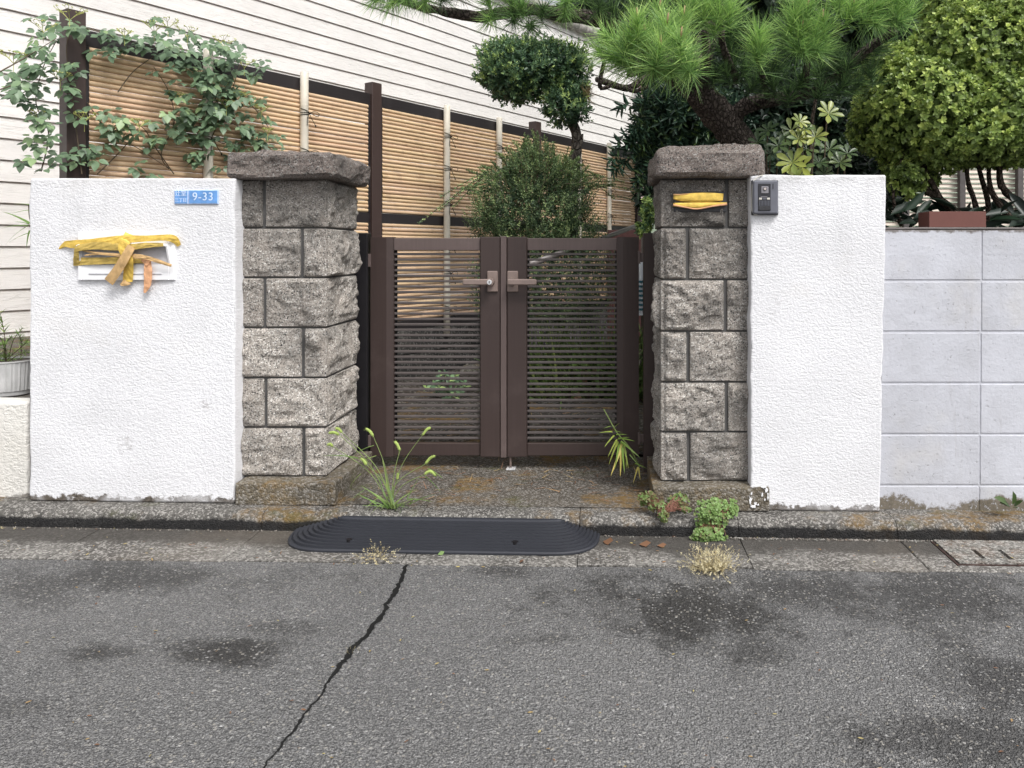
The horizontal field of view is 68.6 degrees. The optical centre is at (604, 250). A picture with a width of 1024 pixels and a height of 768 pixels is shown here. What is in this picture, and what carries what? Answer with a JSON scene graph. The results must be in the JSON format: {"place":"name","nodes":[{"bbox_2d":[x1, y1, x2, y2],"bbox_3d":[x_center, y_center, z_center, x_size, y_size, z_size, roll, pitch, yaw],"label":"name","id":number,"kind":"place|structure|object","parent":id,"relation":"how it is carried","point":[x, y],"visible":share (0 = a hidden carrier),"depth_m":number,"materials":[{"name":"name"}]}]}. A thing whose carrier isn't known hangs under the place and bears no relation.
{"place":"outdoors","nodes":[
{"label":"outdoors","id":0,"kind":"place"},
{"bbox_2d":[335,455,650,508],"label":"pavement","id":1,"kind":"structure","parent":0,"point":[480,470],"depth_m":3.19,"materials":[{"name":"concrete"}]},
{"bbox_2d":[227,149,371,504],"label":"gate pillar","id":2,"kind":"structure","parent":1,"relation":"on","point":[302,261],"depth_m":2.96,"materials":[{"name":"stone"}]},
{"bbox_2d":[354,233,370,451],"bbox_3d":[-1.106,0.455,3.395,0.065,1.072,0.060,0,0,0],"label":"gate post","id":3,"kind":"object","parent":1,"relation":"on","point":[362,363],"visible":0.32,"depth_m":3.37,"materials":[{"name":"black metal"}]},
{"bbox_2d":[368,236,506,457],"bbox_3d":[-0.758,0.435,3.358,0.631,1.003,0.114,0,0,0],"label":"gate leaf","id":4,"kind":"object","parent":3,"relation":"attached to","point":[383,265],"visible":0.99,"depth_m":3.38,"materials":[{"name":"metal"}]},
{"bbox_2d":[357,396,648,501],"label":"needle litter","id":5,"kind":"object","parent":1,"relation":"on","point":[525,472],"visible":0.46,"depth_m":3.26,"materials":[{"name":"brown plant"}]},
{"bbox_2d":[506,466,515,469],"bbox_3d":[-0.425,0.992,3.391,0.042,0.006,0.048,0,0,0],"label":"bolt plate","id":6,"kind":"object","parent":1,"relation":"on","point":[512,468],"visible":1,"depth_m":3.38,"materials":[{"name":"metal"}]},
{"bbox_2d":[600,409,644,482],"bbox_3d":[0.083,0.823,3.113,0.204,0.313,0.105,0,0,-25],"label":"lily shoot","id":7,"kind":"object","parent":1,"relation":"on","point":[621,449],"visible":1,"depth_m":3.12,"materials":[{"name":"green plant"}]},
{"bbox_2d":[643,233,656,471],"bbox_3d":[0.210,0.464,3.395,0.063,1.091,0.060,0,0,0],"label":"gate post","id":8,"kind":"object","parent":1,"relation":"on","point":[649,276],"visible":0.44,"depth_m":3.37,"materials":[{"name":"metal"}]},
{"bbox_2d":[507,237,643,467],"bbox_3d":[-0.130,0.465,3.361,0.622,1.057,0.107,0,0,0],"label":"gate leaf","id":9,"kind":"object","parent":8,"relation":"attached to","point":[628,259],"visible":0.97,"depth_m":3.38,"materials":[{"name":"metal"}]},
{"bbox_2d":[647,143,768,511],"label":"gate pillar","id":10,"kind":"structure","parent":1,"relation":"on","point":[700,395],"depth_m":2.95,"materials":[{"name":"stone"}]},
{"bbox_2d":[673,191,726,211],"bbox_3d":[0.379,-0.195,2.947,0.215,0.081,0.054,0,0,0],"label":"nameplate","id":11,"kind":"object","parent":10,"relation":"attached to","point":[700,201],"visible":1,"depth_m":2.93,"materials":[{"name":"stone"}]},
{"bbox_2d":[0,559,1023,767],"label":"road","id":12,"kind":"structure","parent":0,"point":[920,650],"depth_m":1.91,"materials":[{"name":"grey asphalt"}]},
{"bbox_2d":[0,526,929,572],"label":"gutter","id":13,"kind":"object","parent":12,"relation":"on","point":[40,543],"visible":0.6,"depth_m":2.62,"materials":[{"name":"concrete"}]},
{"bbox_2d":[352,539,400,564],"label":"dry grass","id":14,"kind":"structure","parent":13,"relation":"on","point":[366,559],"depth_m":2.55,"materials":[{"name":"beige plant"}]},
{"bbox_2d":[288,516,599,555],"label":"threshold ramp","id":15,"kind":"structure","parent":13,"relation":"on","point":[472,536],"depth_m":2.68,"materials":[{"name":"black rubber"}]},
{"bbox_2d":[5,526,1009,542],"bbox_3d":[-0.334,1.063,2.771,3.816,0.063,0.037,0,0,0],"label":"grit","id":16,"kind":"object","parent":13,"relation":"on","point":[816,539],"visible":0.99,"depth_m":2.78,"materials":[{"name":"dark dirt"}]},
{"bbox_2d":[603,537,612,544],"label":"fallen leaf","id":17,"kind":"object","parent":13,"relation":"on","point":[608,541],"visible":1,"depth_m":2.71,"materials":[{"name":"brown plant"}]},
{"bbox_2d":[640,540,650,546],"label":"fallen leaf","id":18,"kind":"object","parent":13,"relation":"on","point":[645,543],"visible":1,"depth_m":2.70,"materials":[{"name":"brown plant"}]},
{"bbox_2d":[900,540,1023,572],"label":"drain cover","id":19,"kind":"object","parent":13,"relation":"on","point":[969,556],"visible":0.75,"depth_m":2.65,"materials":[{"name":"concrete"}]},
{"bbox_2d":[3,531,1017,767],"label":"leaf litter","id":20,"kind":"object","parent":12,"relation":"on","point":[488,669],"visible":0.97,"depth_m":1.99,"materials":[{"name":"brown plant"}]},
{"bbox_2d":[677,542,749,582],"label":"dry grass","id":21,"kind":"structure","parent":12,"relation":"on","point":[719,566],"depth_m":2.49,"materials":[{"name":"beige plant"}]},
{"bbox_2d":[398,391,642,453],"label":"path","id":22,"kind":"structure","parent":0,"point":[531,424],"depth_m":4.32,"materials":[{"name":"concrete"}]},
{"bbox_2d":[423,369,470,398],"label":"garden weeds","id":23,"kind":"object","parent":22,"relation":"on","point":[439,386],"visible":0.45,"depth_m":4.87,"materials":[{"name":"green plant"}]},
{"bbox_2d":[474,305,642,408],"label":"garden weeds","id":24,"kind":"object","parent":22,"relation":"on","point":[587,370],"visible":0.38,"depth_m":5.03,"materials":[{"name":"green plant"}]},
{"bbox_2d":[469,25,597,237],"bbox_3d":[-0.495,-0.895,5.618,1.035,1.641,0.817,0,0,0],"label":"cloud pruned holly","id":25,"kind":"object","parent":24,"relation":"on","point":[516,71],"visible":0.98,"depth_m":5.45,"materials":[{"name":"green plant"}]},
{"bbox_2d":[633,194,654,238],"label":"leafy sprig","id":26,"kind":"object","parent":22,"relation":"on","point":[647,215],"visible":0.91,"depth_m":3.73,"materials":[{"name":"green plant"}]},
{"bbox_2d":[398,342,642,510],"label":"ground","id":27,"kind":"structure","parent":0,"point":[422,386],"depth_m":5.71,"materials":[{"name":"soil"}]},
{"bbox_2d":[0,336,29,397],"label":"terrace","id":28,"kind":"structure","parent":27,"relation":"on","point":[17,345],"depth_m":4.67,"materials":[{"name":"concrete"}]},
{"bbox_2d":[0,356,29,396],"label":"plant pot","id":29,"kind":"object","parent":28,"relation":"on","point":[14,377],"visible":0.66,"depth_m":3.09,"materials":[{"name":"grey plastic"}]},
{"bbox_2d":[0,310,29,361],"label":"potted plant","id":30,"kind":"object","parent":29,"relation":"on","point":[5,354],"visible":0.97,"depth_m":3.14,"materials":[{"name":"green plant"}]},
{"bbox_2d":[4,204,29,245],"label":"bamboo grass","id":31,"kind":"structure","parent":28,"relation":"on","point":[27,222],"depth_m":3.12,"materials":[{"name":"green plant"}]},
{"bbox_2d":[29,178,244,502],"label":"stucco wall","id":32,"kind":"structure","parent":27,"relation":"on","point":[136,393],"depth_m":2.89,"materials":[{"name":"white paint"}]},
{"bbox_2d":[59,232,180,292],"bbox_3d":[-1.884,0.045,2.864,0.477,0.238,0.060,0,0,0],"label":"mailbox","id":33,"kind":"object","parent":32,"relation":"attached to","point":[126,258],"visible":1,"depth_m":2.87,"materials":[{"name":"white"}]},
{"bbox_2d":[174,190,188,203],"bbox_3d":[-1.644,-0.209,2.887,0.054,0.055,0.010,0,0,0],"label":"address plate","id":34,"kind":"object","parent":32,"relation":"attached to","point":[181,196],"visible":1,"depth_m":2.88,"materials":[{"name":"blue metal"}]},
{"bbox_2d":[189,190,218,203],"bbox_3d":[-1.558,-0.209,2.887,0.116,0.056,0.010,0,0,0],"label":"address plate","id":35,"kind":"object","parent":32,"relation":"attached to","point":[203,196],"visible":1,"depth_m":2.88,"materials":[{"name":"blue metal"}]},
{"bbox_2d":[0,0,643,337],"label":"house","id":36,"kind":"structure","parent":27,"relation":"on","point":[348,44],"depth_m":7.23,"materials":[{"name":"paint"}]},
{"bbox_2d":[459,364,479,371],"bbox_3d":[-1.000,0.995,6.215,0.422,0.126,0.305,0,0,0],"label":"edging stone","id":37,"kind":"object","parent":27,"relation":"on","point":[469,370],"visible":0.18,"depth_m":6.11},
{"bbox_2d":[398,306,606,376],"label":"footing wall","id":38,"kind":"structure","parent":27,"relation":"on","point":[440,348],"depth_m":6.23,"materials":[{"name":"grey concrete"}]},
{"bbox_2d":[59,8,640,333],"bbox_3d":[-1.198,-0.285,6.463,0.136,1.970,6.090,0,0,32],"label":"bamboo fence","id":39,"kind":"object","parent":38,"relation":"on","point":[303,95],"visible":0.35,"depth_m":5.55,"materials":[{"name":"wood"}]},
{"bbox_2d":[0,3,286,177],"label":"climbing vine","id":40,"kind":"object","parent":39,"relation":"attached to","point":[188,119],"visible":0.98,"depth_m":4.11,"materials":[{"name":"green plant"}]},
{"bbox_2d":[639,262,642,314],"bbox_3d":[0.220,0.228,4.427,0.075,0.322,0.090,0,0,0],"label":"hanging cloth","id":41,"kind":"object","parent":39,"relation":"hanging from","point":[641,289],"visible":0.29,"depth_m":4.41,"materials":[{"name":"white fabric"}]},
{"bbox_2d":[0,496,1023,547],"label":"kerb","id":42,"kind":"structure","parent":27,"relation":"on","point":[917,524],"depth_m":2.81,"materials":[{"name":"concrete"}]},
{"bbox_2d":[0,397,30,496],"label":"wall","id":43,"kind":"structure","parent":42,"relation":"on","point":[15,464],"depth_m":2.93,"materials":[{"name":"beige paint"}]},
{"bbox_2d":[323,426,440,513],"bbox_3d":[-0.837,0.853,2.865,0.468,0.376,0.200,0,0,0],"label":"foxtail clump","id":44,"kind":"object","parent":42,"relation":"on","point":[387,504],"visible":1,"depth_m":2.85,"materials":[{"name":"green plant"}]},
{"bbox_2d":[637,490,691,522],"bbox_3d":[0.230,0.971,2.813,0.208,0.098,0.107,0,0,0],"label":"creeping weed","id":45,"kind":"object","parent":42,"relation":"on","point":[675,502],"visible":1,"depth_m":2.83,"materials":[{"name":"green plant"}]},
{"bbox_2d":[689,497,738,541],"bbox_3d":[0.416,1.023,2.789,0.201,0.172,0.116,0,0,0],"label":"creeping weed","id":46,"kind":"object","parent":42,"relation":"on","point":[716,516],"visible":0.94,"depth_m":2.78,"materials":[{"name":"green plant"}]},
{"bbox_2d":[994,492,1022,507],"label":"seedling","id":47,"kind":"object","parent":42,"relation":"on","point":[1015,502],"visible":1,"depth_m":2.87,"materials":[{"name":"green plant"}]},
{"bbox_2d":[530,222,642,369],"bbox_3d":[-0.062,0.376,5.262,0.063,1.249,2.065,0,0,22],"label":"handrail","id":48,"kind":"object","parent":27,"relation":"on","point":[621,231],"visible":0.31,"depth_m":5.61,"materials":[{"name":"brown metal"}]},
{"bbox_2d":[607,230,640,348],"bbox_3d":[0.231,0.393,7.650,0.398,1.215,0.100,0,0,0],"label":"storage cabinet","id":49,"kind":"object","parent":27,"relation":"on","point":[629,233],"visible":0.18,"depth_m":7.60,"materials":[{"name":"metal"}]},
{"bbox_2d":[557,0,947,90],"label":"background tree","id":50,"kind":"object","parent":27,"relation":"on","point":[761,5],"visible":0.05,"depth_m":7.79,"materials":[{"name":"green plant"}]},
{"bbox_2d":[747,175,885,510],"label":"stucco wall","id":51,"kind":"structure","parent":27,"relation":"on","point":[816,258],"depth_m":2.90,"materials":[{"name":"white paint"}]},
{"bbox_2d":[751,175,777,214],"bbox_3d":[0.625,-0.219,2.898,0.105,0.162,0.067,0,0,0],"label":"intercom","id":52,"kind":"object","parent":51,"relation":"attached to","point":[764,197],"visible":1,"depth_m":2.87,"materials":[{"name":"plastic"}]},
{"bbox_2d":[651,168,1014,232],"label":"house wall","id":53,"kind":"structure","parent":27,"relation":"on","point":[944,192],"depth_m":12.72,"materials":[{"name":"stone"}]},
{"bbox_2d":[879,227,1023,510],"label":"block wall","id":54,"kind":"structure","parent":27,"relation":"on","point":[952,419],"depth_m":2.94,"materials":[{"name":"white concrete"}]},
{"bbox_2d":[918,211,985,226],"bbox_3d":[1.421,-0.127,3.038,0.228,0.064,0.105,0,0,0],"label":"planter box","id":55,"kind":"object","parent":54,"relation":"on","point":[952,219],"visible":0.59,"depth_m":2.98,"materials":[{"name":"plastic"}]},
{"bbox_2d":[886,167,1023,227],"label":"louvre fence","id":56,"kind":"object","parent":27,"relation":"on","point":[961,194],"visible":0.04,"depth_m":5.99,"materials":[{"name":"white metal"}]},
{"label":"planting bed","id":57,"kind":"structure","parent":27,"relation":"on","visible":0},
{"bbox_2d":[417,129,645,333],"bbox_3d":[-0.265,-0.145,5.037,1.852,1.396,0.999,0,0,-23],"label":"box honeysuckle bush","id":58,"kind":"object","parent":57,"relation":"on","point":[529,162],"visible":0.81,"depth_m":4.84,"materials":[{"name":"green plant"}]},
{"bbox_2d":[358,0,943,174],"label":"pine tree","id":59,"kind":"object","parent":57,"relation":"on","point":[683,73],"visible":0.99,"depth_m":3.15,"materials":[{"name":"green plant"}]},
{"bbox_2d":[601,81,760,201],"bbox_3d":[0.458,-0.654,4.367,0.965,0.770,0.711,0,0,0],"label":"nandina","id":60,"kind":"object","parent":57,"relation":"on","point":[661,122],"visible":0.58,"depth_m":4.15,"materials":[{"name":"green plant"}]},
{"bbox_2d":[628,49,920,226],"bbox_3d":[0.972,-0.700,4.751,1.981,1.457,1.825,0,0,34],"label":"evergreen shrub","id":61,"kind":"object","parent":57,"relation":"on","point":[861,164],"visible":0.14,"depth_m":4.43,"materials":[{"name":"green plant"}]},
{"bbox_2d":[748,99,857,175],"bbox_3d":[0.837,-0.390,3.130,0.467,0.501,0.400,0,0,0],"label":"umbrella plant","id":62,"kind":"object","parent":57,"relation":"on","point":[785,136],"visible":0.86,"depth_m":3.12,"materials":[{"name":"green plant"}]},
{"bbox_2d":[843,0,1023,226],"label":"azalea","id":63,"kind":"object","parent":57,"relation":"on","point":[948,97],"visible":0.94,"depth_m":3.32,"materials":[{"name":"green plant"}]},
{"bbox_2d":[885,191,1023,227],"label":"cast iron plant","id":64,"kind":"object","parent":57,"relation":"on","point":[997,218],"visible":0.48,"depth_m":3.31,"materials":[{"name":"green plant"}]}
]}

